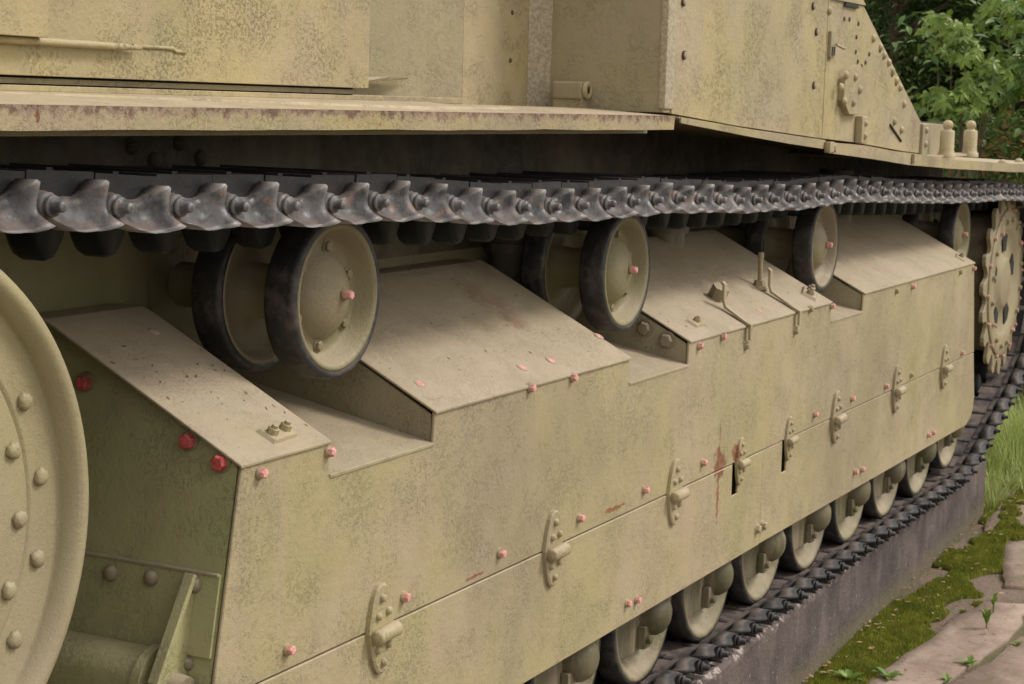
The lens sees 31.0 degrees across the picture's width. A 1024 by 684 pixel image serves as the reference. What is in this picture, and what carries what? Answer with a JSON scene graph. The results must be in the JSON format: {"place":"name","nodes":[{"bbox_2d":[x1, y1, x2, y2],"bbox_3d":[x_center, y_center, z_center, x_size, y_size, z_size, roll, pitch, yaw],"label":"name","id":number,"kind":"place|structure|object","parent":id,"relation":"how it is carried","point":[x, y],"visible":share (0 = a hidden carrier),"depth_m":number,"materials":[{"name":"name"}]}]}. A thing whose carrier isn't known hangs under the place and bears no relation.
{"place":"outdoors","nodes":[
{"label":"outdoors","id":0,"kind":"place"},
{"bbox_2d":[845,415,1023,668],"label":"ground","id":1,"kind":"structure","parent":0,"point":[992,586],"depth_m":6.60,"materials":[{"name":"soil"}]},
{"bbox_2d":[689,455,985,683],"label":"concrete pedestal","id":2,"kind":"object","parent":1,"relation":"on","point":[798,643],"visible":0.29,"depth_m":5.79,"materials":[{"name":"grey concrete"}]},
{"bbox_2d":[0,0,1023,683],"bbox_3d":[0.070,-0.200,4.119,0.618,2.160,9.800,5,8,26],"label":"armoured tank","id":3,"kind":"object","parent":2,"relation":"on","point":[300,214],"visible":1,"depth_m":3.57,"materials":[{"name":"beige metal"}]},
{"bbox_2d":[834,669,862,680],"bbox_3d":[0.990,0.986,5.456,0.082,0.031,0.078,-3,9,-31],"label":"weed","id":4,"kind":"object","parent":1,"relation":"on","point":[847,674],"visible":1,"depth_m":5.46,"materials":[{"name":"green plant"}]},
{"bbox_2d":[803,489,1023,682],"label":"leaf litter","id":5,"kind":"object","parent":1,"relation":"on","point":[905,669],"visible":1,"depth_m":6.24,"materials":[{"name":"brown plant"}]},
{"bbox_2d":[805,482,1023,683],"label":"moss","id":6,"kind":"object","parent":1,"relation":"on","point":[904,637],"visible":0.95,"depth_m":6.28,"materials":[{"name":"green plant"}]},
{"bbox_2d":[866,0,996,118],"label":"evergreen tree","id":7,"kind":"object","parent":1,"relation":"on","point":[910,64],"visible":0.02,"depth_m":13.20,"materials":[{"name":"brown plant"}]},
{"bbox_2d":[864,0,1022,178],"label":"evergreen tree","id":8,"kind":"object","parent":1,"relation":"on","point":[897,8],"visible":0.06,"depth_m":11.90,"materials":[{"name":"green plant"}]},
{"bbox_2d":[865,0,1023,120],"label":"hedge","id":9,"kind":"object","parent":1,"relation":"on","point":[902,48],"depth_m":15.09,"materials":[{"name":"green plant"}]},
{"bbox_2d":[941,673,952,681],"bbox_3d":[1.289,0.998,5.476,0.040,0.020,0.052,5,8,26],"label":"weed","id":10,"kind":"object","parent":1,"relation":"on","point":[946,677],"visible":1,"depth_m":5.48,"materials":[{"name":"green plant"}]},
{"bbox_2d":[892,10,1013,178],"bbox_3d":[2.304,-0.632,9.926,0.551,2.274,0.570,-2,8,-25],"label":"shrub","id":11,"kind":"object","parent":1,"relation":"on","point":[953,36],"visible":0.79,"depth_m":9.71,"materials":[{"name":"green plant"}]},
{"bbox_2d":[889,0,1023,177],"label":"evergreen tree","id":12,"kind":"object","parent":1,"relation":"on","point":[968,12],"visible":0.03,"depth_m":12.39,"materials":[{"name":"green plant"}]},
{"bbox_2d":[913,101,1023,183],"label":"shrub","id":13,"kind":"object","parent":1,"relation":"on","point":[992,134],"visible":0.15,"depth_m":10.14,"materials":[{"name":"green plant"}]},
{"bbox_2d":[920,81,1023,182],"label":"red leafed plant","id":14,"kind":"object","parent":1,"relation":"on","point":[1004,139],"visible":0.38,"depth_m":9.84,"materials":[{"name":"green plant"}]},
{"bbox_2d":[941,12,1023,181],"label":"evergreen tree","id":15,"kind":"object","parent":1,"relation":"on","point":[1019,37],"visible":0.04,"depth_m":11.90,"materials":[{"name":"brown plant"}]},
{"bbox_2d":[947,0,1023,414],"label":"shrub","id":16,"kind":"object","parent":1,"relation":"on","point":[1014,90],"visible":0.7,"depth_m":9.96,"materials":[{"name":"green plant"}]},
{"bbox_2d":[977,13,1023,125],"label":"evergreen tree","id":17,"kind":"object","parent":1,"relation":"on","point":[1013,53],"visible":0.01,"depth_m":13.80,"materials":[{"name":"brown plant"}]},
{"bbox_2d":[868,504,1023,683],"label":"pavement","id":18,"kind":"structure","parent":0,"point":[993,652],"depth_m":5.82,"materials":[{"name":"stone"}]},
{"bbox_2d":[872,667,902,679],"bbox_3d":[1.124,0.987,5.483,0.084,0.030,0.085,-4,9,-35],"label":"weed","id":19,"kind":"object","parent":18,"relation":"on","point":[882,671],"visible":1,"depth_m":5.49,"materials":[{"name":"green plant"}]},
{"bbox_2d":[955,655,977,666],"bbox_3d":[1.400,0.978,5.637,0.067,0.024,0.069,-2,8,-23],"label":"weed","id":20,"kind":"object","parent":18,"relation":"on","point":[970,659],"visible":0.96,"depth_m":5.65,"materials":[{"name":"green plant"}]},
{"bbox_2d":[981,606,994,628],"bbox_3d":[1.551,0.906,6.034,0.044,0.093,0.036,1,7,-8],"label":"weed","id":21,"kind":"object","parent":18,"relation":"on","point":[986,614],"visible":1,"depth_m":6.03,"materials":[{"name":"green plant"}]},
{"bbox_2d":[991,593,997,610],"bbox_3d":[1.633,0.889,6.256,0.023,0.075,0.026,3,8,11],"label":"weed","id":22,"kind":"object","parent":18,"relation":"on","point":[994,598],"visible":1,"depth_m":6.25,"materials":[{"name":"green plant"}]},
{"bbox_2d":[1008,641,1022,644],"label":"weed","id":23,"kind":"object","parent":18,"relation":"on","point":[1017,643],"visible":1,"depth_m":5.87,"materials":[{"name":"green plant"}]},
{"bbox_2d":[983,386,1023,509],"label":"grass","id":24,"kind":"structure","parent":0,"point":[1008,440],"depth_m":8.66,"materials":[{"name":"plant"}]}
]}

